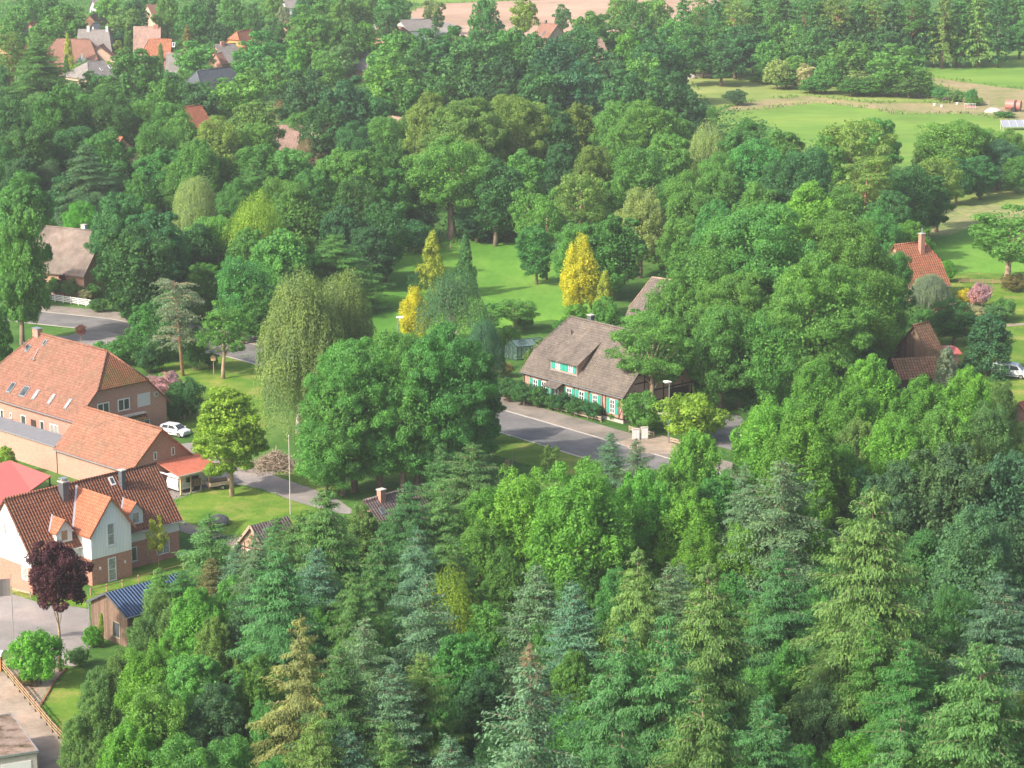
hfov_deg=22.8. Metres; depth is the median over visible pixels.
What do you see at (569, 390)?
window
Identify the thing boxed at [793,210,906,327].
oak tree
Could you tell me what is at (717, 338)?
oak tree
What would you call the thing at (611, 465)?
spruce tree
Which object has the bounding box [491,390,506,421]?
oak tree
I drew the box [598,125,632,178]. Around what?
oak tree
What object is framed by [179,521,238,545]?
path
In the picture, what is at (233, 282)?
oak tree
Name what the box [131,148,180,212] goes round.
oak tree
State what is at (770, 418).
linden tree
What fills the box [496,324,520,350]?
shrub
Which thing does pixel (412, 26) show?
field side barn
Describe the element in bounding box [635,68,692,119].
broadleaf tree
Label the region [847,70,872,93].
broadleaf tree
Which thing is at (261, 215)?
birch tree
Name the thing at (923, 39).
broadleaf tree
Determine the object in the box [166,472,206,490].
caravan
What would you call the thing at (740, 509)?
spruce tree
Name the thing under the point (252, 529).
gabled outbuilding
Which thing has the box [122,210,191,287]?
oak tree
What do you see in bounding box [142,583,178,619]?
linden tree
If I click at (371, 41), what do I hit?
broadleaf tree
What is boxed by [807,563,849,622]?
oak tree
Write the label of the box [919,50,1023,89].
field
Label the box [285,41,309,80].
broadleaf tree
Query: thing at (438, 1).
field
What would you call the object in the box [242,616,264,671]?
oak tree
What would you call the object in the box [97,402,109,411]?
window
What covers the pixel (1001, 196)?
meadow
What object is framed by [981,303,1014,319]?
shrub
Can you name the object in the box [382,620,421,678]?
oak tree
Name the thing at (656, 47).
broadleaf tree
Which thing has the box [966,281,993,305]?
shrub
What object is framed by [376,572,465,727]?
spruce tree
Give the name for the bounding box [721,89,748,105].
shrub
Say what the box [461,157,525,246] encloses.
oak tree
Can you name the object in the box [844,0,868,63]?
conifer tree
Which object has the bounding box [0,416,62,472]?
flat roofed annex
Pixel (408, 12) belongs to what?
broadleaf tree
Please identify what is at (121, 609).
wooden shed
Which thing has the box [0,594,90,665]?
courtyard
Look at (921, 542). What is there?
oak tree
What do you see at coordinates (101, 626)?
columnar shrub
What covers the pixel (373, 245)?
oak tree
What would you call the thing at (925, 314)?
shrub
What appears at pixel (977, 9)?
conifer tree
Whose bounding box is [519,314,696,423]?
half timbered house
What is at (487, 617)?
oak tree
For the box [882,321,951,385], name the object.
timber barn
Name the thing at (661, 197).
oak tree
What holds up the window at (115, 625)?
in the wooden shed at (121, 609)
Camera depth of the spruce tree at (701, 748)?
174.05 m
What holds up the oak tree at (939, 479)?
on the forest floor
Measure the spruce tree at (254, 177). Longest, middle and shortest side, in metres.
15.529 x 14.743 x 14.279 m
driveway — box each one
[0,670,73,767]
[168,443,351,513]
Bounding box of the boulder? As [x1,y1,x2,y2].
[210,514,228,526]
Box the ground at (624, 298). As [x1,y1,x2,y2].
[0,0,1023,739]
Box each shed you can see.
[86,573,193,646]
[942,345,961,373]
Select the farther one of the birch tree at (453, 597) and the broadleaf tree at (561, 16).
the broadleaf tree at (561, 16)
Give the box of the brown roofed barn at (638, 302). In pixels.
[622,276,670,328]
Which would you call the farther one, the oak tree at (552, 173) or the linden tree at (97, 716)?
the oak tree at (552, 173)
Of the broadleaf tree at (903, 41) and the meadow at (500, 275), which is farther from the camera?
the broadleaf tree at (903, 41)
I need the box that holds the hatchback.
[159,421,190,437]
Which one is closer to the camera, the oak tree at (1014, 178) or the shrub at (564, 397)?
the shrub at (564, 397)
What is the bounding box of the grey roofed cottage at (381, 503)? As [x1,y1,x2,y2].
[357,482,437,545]
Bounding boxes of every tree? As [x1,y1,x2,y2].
[0,12,29,48]
[0,31,28,84]
[0,35,94,112]
[0,65,16,101]
[0,94,34,152]
[0,125,61,172]
[0,140,15,219]
[0,157,47,200]
[0,169,57,232]
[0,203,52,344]
[0,303,13,361]
[5,45,25,79]
[6,0,42,26]
[15,55,41,83]
[24,24,49,52]
[24,540,94,671]
[30,84,91,155]
[33,0,61,20]
[34,2,91,50]
[35,66,65,88]
[36,160,61,222]
[47,172,83,222]
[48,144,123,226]
[51,125,106,182]
[56,714,98,767]
[57,275,67,295]
[61,199,96,229]
[62,33,74,73]
[65,81,87,95]
[70,284,84,296]
[72,93,99,135]
[75,324,87,335]
[76,59,87,66]
[76,665,116,721]
[77,693,122,758]
[79,70,105,93]
[79,129,137,200]
[79,739,107,767]
[83,191,144,272]
[84,10,101,18]
[87,85,144,147]
[90,223,181,323]
[92,78,117,98]
[93,0,120,20]
[94,21,104,28]
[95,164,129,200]
[96,719,158,767]
[99,646,130,719]
[104,7,144,41]
[104,682,191,767]
[105,48,162,102]
[105,60,116,69]
[111,28,132,46]
[112,40,125,55]
[113,638,176,717]
[114,46,132,71]
[121,0,150,25]
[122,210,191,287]
[123,171,158,215]
[123,611,162,675]
[127,99,155,152]
[127,299,176,349]
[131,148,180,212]
[133,122,179,166]
[140,0,164,14]
[142,570,205,662]
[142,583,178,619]
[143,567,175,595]
[145,77,181,110]
[145,515,169,567]
[146,278,210,375]
[147,732,216,767]
[149,101,186,141]
[150,0,179,37]
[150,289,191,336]
[153,604,195,663]
[158,158,188,219]
[158,586,227,682]
[158,654,230,733]
[159,264,185,299]
[160,512,248,597]
[161,70,182,95]
[164,110,197,159]
[171,175,218,234]
[172,40,217,75]
[173,83,219,124]
[173,138,227,203]
[174,0,214,52]
[175,69,190,82]
[175,80,189,100]
[178,222,226,288]
[179,681,258,763]
[180,24,193,54]
[182,215,233,270]
[182,262,221,316]
[187,115,240,167]
[190,615,239,682]
[191,386,270,496]
[194,0,219,22]
[194,300,252,378]
[194,558,228,613]
[196,81,212,93]
[203,21,230,43]
[203,41,214,63]
[206,733,256,767]
[209,156,240,205]
[210,74,265,125]
[210,574,243,632]
[211,78,221,90]
[213,291,224,308]
[214,177,258,236]
[214,254,272,343]
[214,540,248,629]
[216,0,245,29]
[216,77,245,101]
[217,14,241,38]
[219,586,266,663]
[221,190,282,254]
[222,547,335,738]
[224,227,263,279]
[226,532,274,678]
[227,99,286,149]
[227,158,278,233]
[229,143,281,197]
[229,281,279,346]
[229,653,284,726]
[230,30,289,86]
[230,59,247,83]
[234,66,269,100]
[236,121,281,162]
[241,2,266,30]
[242,592,327,702]
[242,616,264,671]
[245,613,341,767]
[245,698,300,761]
[249,227,320,297]
[252,265,344,441]
[253,515,292,550]
[256,514,316,591]
[258,754,288,767]
[259,175,292,223]
[259,524,270,554]
[260,147,312,189]
[260,523,285,561]
[261,0,284,22]
[261,55,289,95]
[264,17,289,50]
[265,180,324,251]
[269,98,283,122]
[270,543,308,590]
[274,69,333,124]
[275,5,290,24]
[279,713,349,767]
[282,646,384,766]
[283,3,339,79]
[283,111,306,131]
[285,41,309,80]
[285,547,346,667]
[287,166,337,243]
[287,487,369,615]
[291,0,321,31]
[292,413,353,491]
[294,137,314,155]
[296,377,381,495]
[297,100,355,159]
[299,244,329,288]
[299,336,402,492]
[304,267,381,403]
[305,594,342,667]
[309,0,333,21]
[309,234,397,312]
[310,50,328,84]
[310,147,357,211]
[314,50,345,87]
[317,81,366,135]
[317,569,399,707]
[318,203,367,263]
[323,174,379,228]
[323,616,398,749]
[325,150,392,200]
[326,44,359,75]
[327,0,353,40]
[327,0,361,24]
[328,522,371,579]
[329,727,377,767]
[331,75,371,122]
[333,20,369,63]
[334,120,375,163]
[338,555,405,673]
[340,502,380,571]
[343,226,397,284]
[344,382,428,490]
[347,92,395,146]
[350,0,378,24]
[351,20,381,55]
[354,658,445,767]
[355,521,411,629]
[359,199,412,281]
[360,720,414,767]
[361,52,416,105]
[361,480,443,579]
[363,143,405,182]
[364,326,417,381]
[366,29,424,77]
[366,116,405,159]
[370,167,417,221]
[373,0,406,23]
[374,517,401,563]
[375,7,399,42]
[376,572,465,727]
[377,349,446,488]
[380,78,429,116]
[380,525,458,643]
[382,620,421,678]
[384,650,475,767]
[386,416,451,484]
[395,115,410,167]
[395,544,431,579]
[397,45,442,103]
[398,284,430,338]
[399,135,498,242]
[399,321,500,481]
[400,0,412,19]
[402,28,453,77]
[402,90,449,168]
[402,187,439,230]
[406,272,422,291]
[411,700,454,766]
[414,229,445,296]
[414,267,497,338]
[415,443,459,541]
[417,96,506,172]
[417,631,499,760]
[418,562,479,644]
[420,442,516,542]
[420,479,470,614]
[422,0,445,27]
[422,57,478,113]
[428,11,440,42]
[429,733,478,767]
[431,25,475,92]
[443,515,510,603]
[444,537,496,632]
[448,29,503,86]
[448,402,500,474]
[448,665,516,762]
[451,197,498,242]
[452,139,489,206]
[452,345,502,431]
[455,234,477,296]
[457,486,519,578]
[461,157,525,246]
[464,600,512,672]
[466,0,504,45]
[468,58,525,119]
[468,318,505,383]
[470,660,585,767]
[473,720,519,767]
[474,545,528,626]
[476,463,549,590]
[478,302,506,326]
[484,93,554,163]
[488,219,516,241]
[489,26,531,87]
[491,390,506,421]
[491,563,587,728]
[493,298,540,332]
[505,148,549,212]
[507,181,543,271]
[508,640,554,758]
[509,0,540,40]
[513,31,554,75]
[514,225,556,284]
[514,510,583,615]
[516,63,568,112]
[516,580,611,741]
[520,101,545,138]
[522,455,637,598]
[524,188,565,279]
[524,615,566,693]
[528,37,587,100]
[528,102,579,186]
[535,743,577,766]
[538,444,558,481]
[541,143,577,199]
[545,701,595,767]
[547,648,596,731]
[548,222,587,278]
[551,4,572,29]
[551,555,607,639]
[552,172,612,225]
[557,24,610,82]
[557,621,661,767]
[558,101,597,154]
[559,61,605,119]
[559,230,601,309]
[567,11,611,47]
[571,144,615,211]
[573,509,640,613]
[575,13,622,59]
[577,213,648,300]
[579,546,678,719]
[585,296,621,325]
[585,432,629,500]
[586,53,633,111]
[587,100,637,146]
[592,269,615,317]
[592,565,633,642]
[592,720,645,767]
[597,68,646,121]
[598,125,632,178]
[601,172,645,228]
[603,310,696,396]
[604,467,683,597]
[606,0,629,31]
[606,97,679,164]
[608,145,668,197]
[613,29,641,67]
[613,186,671,277]
[613,439,654,529]
[614,607,730,767]
[617,0,656,44]
[617,308,656,334]
[625,52,663,92]
[625,646,661,685]
[629,28,682,101]
[632,559,782,766]
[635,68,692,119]
[643,0,673,35]
[643,270,702,355]
[645,680,753,767]
[646,132,694,182]
[647,562,697,662]
[648,487,728,585]
[649,561,703,656]
[650,330,685,383]
[650,534,674,591]
[651,462,694,523]
[652,175,689,229]
[655,217,695,276]
[656,16,698,61]
[660,235,697,278]
[662,169,721,241]
[665,110,693,142]
[666,48,695,84]
[666,427,724,496]
[667,84,707,133]
[667,732,688,762]
[669,528,729,606]
[670,0,692,38]
[672,28,705,73]
[674,230,771,334]
[678,138,701,178]
[684,25,709,74]
[684,304,753,412]
[685,84,702,110]
[686,0,713,28]
[688,118,727,180]
[688,201,824,313]
[689,345,713,399]
[691,270,775,350]
[693,20,731,72]
[693,109,710,134]
[694,198,739,246]
[695,44,714,77]
[695,476,732,530]
[696,38,746,86]
[696,151,744,215]
[697,626,780,766]
[707,0,725,38]
[707,467,740,547]
[713,25,757,78]
[714,521,774,627]
[715,117,768,164]
[715,569,749,650]
[716,353,761,408]
[716,457,850,632]
[718,0,755,28]
[719,137,783,211]
[720,461,772,564]
[720,738,758,767]
[728,694,808,767]
[729,391,800,531]
[730,309,807,408]
[731,180,777,240]
[731,547,830,726]
[733,400,786,460]
[736,599,775,664]
[737,24,779,75]
[737,439,767,515]
[738,664,782,737]
[744,0,764,33]
[749,0,784,31]
[750,40,786,81]
[753,64,774,83]
[754,450,808,530]
[755,406,857,538]
[759,15,797,58]
[760,158,809,225]
[760,639,813,735]
[762,58,792,89]
[762,250,882,381]
[765,129,805,165]
[770,69,800,88]
[775,485,953,762]
[776,0,796,60]
[777,491,818,593]
[779,146,833,200]
[780,24,815,60]
[780,180,840,247]
[781,682,852,766]
[783,507,836,589]
[784,744,823,767]
[786,55,811,85]
[787,0,822,30]
[788,26,835,76]
[789,357,844,444]
[791,587,837,655]
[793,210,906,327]
[794,63,814,84]
[798,82,814,92]
[799,74,838,93]
[803,134,851,199]
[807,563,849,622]
[809,655,855,706]
[812,0,828,54]
[814,58,841,93]
[814,733,882,767]
[816,117,898,198]
[818,9,852,54]
[818,38,874,87]
[820,0,853,50]
[821,183,867,249]
[821,443,866,515]
[822,383,880,448]
[829,266,910,361]
[829,467,869,553]
[830,618,898,753]
[831,327,881,383]
[833,416,884,472]
[835,156,894,214]
[836,76,867,96]
[840,9,877,54]
[841,637,951,764]
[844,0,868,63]
[844,352,903,421]
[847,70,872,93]
[849,117,903,190]
[850,391,890,422]
[855,76,889,96]
[856,207,904,260]
[856,458,938,577]
[857,409,923,478]
[859,0,888,50]
[860,703,926,767]
[861,60,888,84]
[866,26,893,66]
[866,42,927,96]
[866,190,911,235]
[871,6,901,50]
[874,251,917,310]
[879,0,903,65]
[879,76,904,96]
[883,164,934,235]
[884,373,949,462]
[885,310,907,360]
[889,0,925,35]
[890,527,952,626]
[891,29,913,59]
[892,74,925,97]
[894,8,922,48]
[895,638,1023,767]
[898,219,936,249]
[902,602,946,670]
[907,705,967,767]
[908,273,952,308]
[908,441,995,551]
[910,139,940,174]
[910,404,976,472]
[911,27,938,59]
[911,70,933,97]
[912,0,939,67]
[913,119,986,175]
[914,175,956,238]
[917,12,955,66]
[917,155,964,231]
[918,502,1023,656]
[918,662,954,737]
[925,0,966,68]
[928,297,978,344]
[931,582,979,668]
[933,570,1023,737]
[941,364,992,439]
[942,157,975,204]
[942,260,956,278]
[945,0,976,67]
[945,17,976,64]
[952,0,986,27]
[954,127,1003,164]
[954,430,992,466]
[955,452,1023,534]
[959,312,1016,381]
[961,0,1000,67]
[962,398,1013,461]
[965,155,999,199]
[967,19,993,61]
[967,203,1023,288]
[976,0,1014,67]
[980,0,1005,26]
[983,138,1023,190]
[986,516,1023,621]
[987,24,1014,53]
[987,377,1018,425]
[993,0,1023,28]
[996,128,1023,152]
[997,689,1023,767]
[999,155,1023,193]
[1000,419,1023,454]
[1001,622,1023,687]
[1004,24,1023,58]
[1004,449,1023,520]
[1005,0,1023,25]
[1017,5,1023,28]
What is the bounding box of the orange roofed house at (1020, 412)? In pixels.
[1011,400,1023,433]
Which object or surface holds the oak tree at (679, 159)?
on the ground at (624, 298)
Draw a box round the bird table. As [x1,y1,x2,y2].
[210,354,216,374]
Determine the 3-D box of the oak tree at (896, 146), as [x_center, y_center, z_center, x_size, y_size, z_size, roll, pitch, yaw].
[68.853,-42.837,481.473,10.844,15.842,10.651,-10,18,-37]
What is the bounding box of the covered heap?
[984,108,1002,112]
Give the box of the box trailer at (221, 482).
[205,477,237,489]
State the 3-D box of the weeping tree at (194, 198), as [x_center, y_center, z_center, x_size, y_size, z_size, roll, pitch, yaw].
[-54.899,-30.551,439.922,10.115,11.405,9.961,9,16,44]
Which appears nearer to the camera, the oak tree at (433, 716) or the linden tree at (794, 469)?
the oak tree at (433, 716)
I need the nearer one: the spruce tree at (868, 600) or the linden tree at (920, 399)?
the spruce tree at (868, 600)
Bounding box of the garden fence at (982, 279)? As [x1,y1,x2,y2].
[959,278,1002,283]
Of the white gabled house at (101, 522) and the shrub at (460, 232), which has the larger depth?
the shrub at (460, 232)
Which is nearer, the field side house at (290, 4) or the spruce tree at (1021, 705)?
the spruce tree at (1021, 705)
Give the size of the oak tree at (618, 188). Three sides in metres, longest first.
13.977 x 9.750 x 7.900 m
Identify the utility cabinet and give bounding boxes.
[632,428,639,439]
[641,426,648,439]
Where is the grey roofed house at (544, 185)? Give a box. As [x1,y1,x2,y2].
[539,176,550,192]
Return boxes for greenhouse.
[504,337,542,359]
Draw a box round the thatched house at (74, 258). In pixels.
[37,224,108,296]
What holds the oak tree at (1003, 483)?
on the forest floor
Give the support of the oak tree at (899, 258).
on the ground at (624, 298)
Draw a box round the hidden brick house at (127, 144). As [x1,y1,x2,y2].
[98,131,139,171]
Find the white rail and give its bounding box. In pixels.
[12,587,30,597]
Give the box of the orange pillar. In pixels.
[0,650,2,671]
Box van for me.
[991,361,1023,378]
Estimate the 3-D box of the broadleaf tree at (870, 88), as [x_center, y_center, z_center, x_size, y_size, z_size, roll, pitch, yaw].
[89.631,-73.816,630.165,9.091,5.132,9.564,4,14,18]
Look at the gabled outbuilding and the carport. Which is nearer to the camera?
the gabled outbuilding
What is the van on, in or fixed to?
on the lawn at (1017, 354)
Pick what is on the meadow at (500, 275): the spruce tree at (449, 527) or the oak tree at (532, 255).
the oak tree at (532, 255)
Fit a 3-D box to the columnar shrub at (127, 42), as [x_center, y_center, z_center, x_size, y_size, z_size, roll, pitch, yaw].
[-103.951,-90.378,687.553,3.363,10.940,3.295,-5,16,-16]
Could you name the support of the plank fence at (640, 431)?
on the ground at (624, 298)
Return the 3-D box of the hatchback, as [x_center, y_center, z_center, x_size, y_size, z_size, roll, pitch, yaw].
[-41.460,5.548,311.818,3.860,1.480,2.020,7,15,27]
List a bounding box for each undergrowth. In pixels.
[0,0,410,75]
[2,56,698,166]
[114,527,1023,767]
[323,92,885,265]
[658,272,1023,459]
[684,0,990,69]
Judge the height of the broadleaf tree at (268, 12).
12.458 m
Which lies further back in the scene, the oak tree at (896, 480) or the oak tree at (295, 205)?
the oak tree at (295, 205)
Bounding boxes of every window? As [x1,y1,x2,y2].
[3,522,7,536]
[15,529,19,541]
[21,415,25,423]
[21,566,28,580]
[40,420,44,429]
[49,423,58,433]
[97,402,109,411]
[107,522,115,546]
[108,557,117,581]
[112,620,120,638]
[118,397,130,412]
[131,546,137,562]
[141,418,149,423]
[156,538,169,555]
[171,447,174,455]
[186,475,198,482]
[533,379,537,387]
[566,387,571,395]
[579,391,583,401]
[593,394,597,403]
[610,399,614,413]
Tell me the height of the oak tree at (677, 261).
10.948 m
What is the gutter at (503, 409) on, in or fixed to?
on the road
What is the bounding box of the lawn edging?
[40,667,66,705]
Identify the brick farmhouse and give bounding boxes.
[0,327,170,434]
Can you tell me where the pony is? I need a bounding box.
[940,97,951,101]
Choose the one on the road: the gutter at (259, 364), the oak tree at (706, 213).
the gutter at (259, 364)
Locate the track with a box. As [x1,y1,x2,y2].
[718,77,1023,119]
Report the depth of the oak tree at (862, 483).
266.63 m
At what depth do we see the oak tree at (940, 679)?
208.23 m
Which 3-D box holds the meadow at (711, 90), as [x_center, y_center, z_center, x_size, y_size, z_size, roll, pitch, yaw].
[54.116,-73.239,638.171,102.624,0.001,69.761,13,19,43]
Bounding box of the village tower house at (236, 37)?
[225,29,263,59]
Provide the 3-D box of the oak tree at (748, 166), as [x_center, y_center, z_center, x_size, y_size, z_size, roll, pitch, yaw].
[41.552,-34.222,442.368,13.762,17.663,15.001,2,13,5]
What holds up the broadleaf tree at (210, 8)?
on the ground at (624, 298)
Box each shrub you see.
[0,445,18,463]
[4,627,70,686]
[14,672,39,685]
[46,277,62,293]
[60,278,78,296]
[63,54,68,73]
[67,645,90,666]
[77,289,92,299]
[81,625,102,646]
[84,283,100,298]
[88,298,107,311]
[93,340,110,349]
[98,612,103,645]
[104,335,139,362]
[119,309,131,319]
[123,30,132,51]
[123,324,142,351]
[132,346,161,372]
[143,327,176,370]
[147,370,183,392]
[158,43,163,71]
[163,376,205,419]
[166,394,190,421]
[182,326,209,370]
[201,351,219,367]
[258,350,273,365]
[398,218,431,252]
[455,225,483,239]
[494,362,514,376]
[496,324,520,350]
[497,377,517,401]
[508,380,535,405]
[512,310,534,329]
[521,350,532,361]
[527,385,548,407]
[531,338,542,349]
[543,394,559,410]
[550,391,573,410]
[552,319,563,328]
[561,304,589,319]
[563,397,589,415]
[581,401,604,419]
[616,389,664,433]
[651,392,733,436]
[705,105,718,124]
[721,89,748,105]
[747,76,758,81]
[908,308,939,326]
[919,203,934,232]
[922,87,937,97]
[930,87,947,99]
[933,346,956,392]
[945,90,964,101]
[955,287,973,302]
[963,88,977,98]
[965,97,984,105]
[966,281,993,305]
[967,302,987,315]
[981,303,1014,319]
[992,297,1015,319]
[993,111,1016,117]
[999,273,1023,291]
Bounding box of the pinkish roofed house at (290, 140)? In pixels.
[272,124,330,163]
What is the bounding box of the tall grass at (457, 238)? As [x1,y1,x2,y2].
[402,236,515,258]
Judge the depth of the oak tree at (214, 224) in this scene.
389.98 m
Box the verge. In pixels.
[493,434,623,479]
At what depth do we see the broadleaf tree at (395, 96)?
545.01 m
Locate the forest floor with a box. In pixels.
[74,544,1023,767]
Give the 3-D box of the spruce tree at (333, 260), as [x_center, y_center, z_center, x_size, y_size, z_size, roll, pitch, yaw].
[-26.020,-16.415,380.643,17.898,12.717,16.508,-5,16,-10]
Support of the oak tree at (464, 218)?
on the meadow at (500, 275)
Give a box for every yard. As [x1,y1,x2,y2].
[369,18,465,34]
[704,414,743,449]
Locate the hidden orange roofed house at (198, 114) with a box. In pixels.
[180,104,213,134]
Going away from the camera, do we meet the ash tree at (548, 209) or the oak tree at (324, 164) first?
the ash tree at (548, 209)
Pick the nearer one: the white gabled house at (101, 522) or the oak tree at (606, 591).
the oak tree at (606, 591)
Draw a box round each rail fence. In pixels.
[1,659,64,739]
[89,565,183,595]
[890,93,988,105]
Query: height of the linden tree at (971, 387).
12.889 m
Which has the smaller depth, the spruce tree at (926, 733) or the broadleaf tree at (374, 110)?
the spruce tree at (926, 733)
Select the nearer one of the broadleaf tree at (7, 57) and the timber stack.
the broadleaf tree at (7, 57)
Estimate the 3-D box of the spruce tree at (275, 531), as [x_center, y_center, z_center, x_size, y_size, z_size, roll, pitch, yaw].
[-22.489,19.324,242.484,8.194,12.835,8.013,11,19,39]
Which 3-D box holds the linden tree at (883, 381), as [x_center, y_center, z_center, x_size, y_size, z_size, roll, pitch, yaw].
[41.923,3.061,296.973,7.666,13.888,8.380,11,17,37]
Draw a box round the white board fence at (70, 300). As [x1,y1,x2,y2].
[50,294,98,305]
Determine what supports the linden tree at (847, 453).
on the ground at (624, 298)
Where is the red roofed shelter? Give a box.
[0,460,50,503]
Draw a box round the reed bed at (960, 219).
[925,204,1023,238]
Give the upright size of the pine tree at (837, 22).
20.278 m
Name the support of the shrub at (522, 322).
on the ground at (624, 298)
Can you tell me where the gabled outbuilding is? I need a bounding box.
[231,516,294,556]
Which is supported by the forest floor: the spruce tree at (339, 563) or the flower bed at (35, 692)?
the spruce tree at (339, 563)
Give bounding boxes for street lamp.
[661,380,678,442]
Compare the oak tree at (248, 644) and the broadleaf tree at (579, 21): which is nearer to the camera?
the oak tree at (248, 644)
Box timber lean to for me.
[886,356,938,395]
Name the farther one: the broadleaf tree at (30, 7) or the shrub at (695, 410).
the broadleaf tree at (30, 7)
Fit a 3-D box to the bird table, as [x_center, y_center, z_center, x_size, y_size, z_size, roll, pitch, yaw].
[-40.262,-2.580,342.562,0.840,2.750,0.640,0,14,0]
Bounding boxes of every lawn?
[10,548,182,607]
[42,668,88,729]
[158,358,268,435]
[175,485,333,536]
[274,470,337,497]
[940,273,1023,402]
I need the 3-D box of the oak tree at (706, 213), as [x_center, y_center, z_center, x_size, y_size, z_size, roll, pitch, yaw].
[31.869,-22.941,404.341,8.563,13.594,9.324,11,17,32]
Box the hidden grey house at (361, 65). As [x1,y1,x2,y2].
[328,52,373,81]
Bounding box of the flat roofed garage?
[0,713,38,767]
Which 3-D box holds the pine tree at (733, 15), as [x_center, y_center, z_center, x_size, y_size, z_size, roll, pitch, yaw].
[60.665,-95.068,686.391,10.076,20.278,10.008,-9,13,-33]
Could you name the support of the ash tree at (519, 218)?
on the meadow at (500, 275)
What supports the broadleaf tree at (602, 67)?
on the ground at (624, 298)
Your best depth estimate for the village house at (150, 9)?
752.49 m
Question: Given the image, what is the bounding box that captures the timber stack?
[696,73,714,76]
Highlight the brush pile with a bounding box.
[240,446,302,476]
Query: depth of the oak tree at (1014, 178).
484.86 m
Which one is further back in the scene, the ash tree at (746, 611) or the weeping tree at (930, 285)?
the weeping tree at (930, 285)
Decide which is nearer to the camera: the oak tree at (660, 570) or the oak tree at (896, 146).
the oak tree at (660, 570)
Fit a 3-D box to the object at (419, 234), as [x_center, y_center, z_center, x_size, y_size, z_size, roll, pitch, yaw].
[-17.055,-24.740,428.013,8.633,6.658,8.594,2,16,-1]
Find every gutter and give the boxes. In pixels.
[3,320,1021,603]
[41,311,734,477]
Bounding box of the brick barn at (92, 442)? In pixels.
[52,405,193,487]
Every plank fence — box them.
[548,405,601,421]
[628,425,653,437]
[669,436,680,443]
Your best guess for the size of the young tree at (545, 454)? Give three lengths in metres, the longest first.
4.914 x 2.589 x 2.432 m
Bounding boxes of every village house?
[20,29,33,53]
[25,21,37,27]
[47,39,98,75]
[61,60,119,88]
[74,54,86,64]
[76,13,115,32]
[77,26,115,51]
[88,0,97,12]
[91,22,100,28]
[94,43,121,70]
[133,24,160,62]
[141,4,164,33]
[143,38,174,70]
[165,52,180,76]
[186,61,242,105]
[209,52,228,67]
[212,41,241,66]
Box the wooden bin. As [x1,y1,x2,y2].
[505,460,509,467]
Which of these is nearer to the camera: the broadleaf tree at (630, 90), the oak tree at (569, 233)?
the oak tree at (569, 233)
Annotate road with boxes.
[7,312,1022,599]
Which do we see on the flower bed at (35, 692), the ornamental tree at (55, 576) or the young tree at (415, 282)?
the ornamental tree at (55, 576)
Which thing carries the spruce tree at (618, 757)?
on the forest floor
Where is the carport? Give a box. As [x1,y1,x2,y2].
[157,453,216,495]
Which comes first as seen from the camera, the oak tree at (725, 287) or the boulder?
the boulder
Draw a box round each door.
[1,760,30,767]
[31,419,35,426]
[670,385,688,406]
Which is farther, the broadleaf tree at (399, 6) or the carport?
the broadleaf tree at (399, 6)
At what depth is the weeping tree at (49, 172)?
450.23 m
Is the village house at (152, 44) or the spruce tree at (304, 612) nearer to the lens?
the spruce tree at (304, 612)
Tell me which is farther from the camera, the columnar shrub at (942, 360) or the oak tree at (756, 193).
the oak tree at (756, 193)
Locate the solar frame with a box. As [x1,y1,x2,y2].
[1000,120,1023,128]
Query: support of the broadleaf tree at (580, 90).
on the ground at (624, 298)
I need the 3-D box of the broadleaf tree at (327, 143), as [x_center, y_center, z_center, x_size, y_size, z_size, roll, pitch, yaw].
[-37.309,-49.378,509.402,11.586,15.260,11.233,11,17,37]
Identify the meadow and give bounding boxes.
[362,237,591,340]
[687,69,964,108]
[927,220,1023,272]
[940,184,1023,207]
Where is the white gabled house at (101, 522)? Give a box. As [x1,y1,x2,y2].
[0,462,182,594]
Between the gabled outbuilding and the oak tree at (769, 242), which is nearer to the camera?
the gabled outbuilding
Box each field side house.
[281,0,307,19]
[373,26,411,45]
[536,20,564,57]
[593,37,607,72]
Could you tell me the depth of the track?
617.51 m
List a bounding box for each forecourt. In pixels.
[57,328,125,352]
[620,435,678,453]
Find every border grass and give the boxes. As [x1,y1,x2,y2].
[12,184,1022,727]
[406,0,1023,135]
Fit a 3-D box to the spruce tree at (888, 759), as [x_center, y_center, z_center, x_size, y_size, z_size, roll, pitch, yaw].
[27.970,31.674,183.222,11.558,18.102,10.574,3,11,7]
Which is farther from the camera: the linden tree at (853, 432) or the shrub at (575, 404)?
the shrub at (575, 404)
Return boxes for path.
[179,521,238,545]
[1006,323,1023,325]
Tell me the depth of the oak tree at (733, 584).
234.15 m
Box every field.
[409,0,519,2]
[411,0,718,38]
[715,103,1023,173]
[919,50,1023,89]
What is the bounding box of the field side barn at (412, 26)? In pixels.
[397,18,437,38]
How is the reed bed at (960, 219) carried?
on the ground at (624, 298)
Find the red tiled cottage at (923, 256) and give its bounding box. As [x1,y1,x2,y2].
[887,228,951,303]
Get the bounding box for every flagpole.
[0,574,13,641]
[288,435,290,514]
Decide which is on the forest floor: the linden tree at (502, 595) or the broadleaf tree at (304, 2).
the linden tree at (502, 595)
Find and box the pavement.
[1,302,898,527]
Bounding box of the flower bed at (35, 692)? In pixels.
[3,656,62,705]
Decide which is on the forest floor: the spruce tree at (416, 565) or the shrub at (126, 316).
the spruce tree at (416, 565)
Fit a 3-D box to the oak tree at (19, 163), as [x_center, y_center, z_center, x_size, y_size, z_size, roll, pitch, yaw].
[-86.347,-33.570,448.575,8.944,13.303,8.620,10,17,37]
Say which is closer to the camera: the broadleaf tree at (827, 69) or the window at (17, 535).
the window at (17, 535)
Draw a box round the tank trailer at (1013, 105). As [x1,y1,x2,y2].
[1005,100,1021,111]
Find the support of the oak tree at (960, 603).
on the forest floor

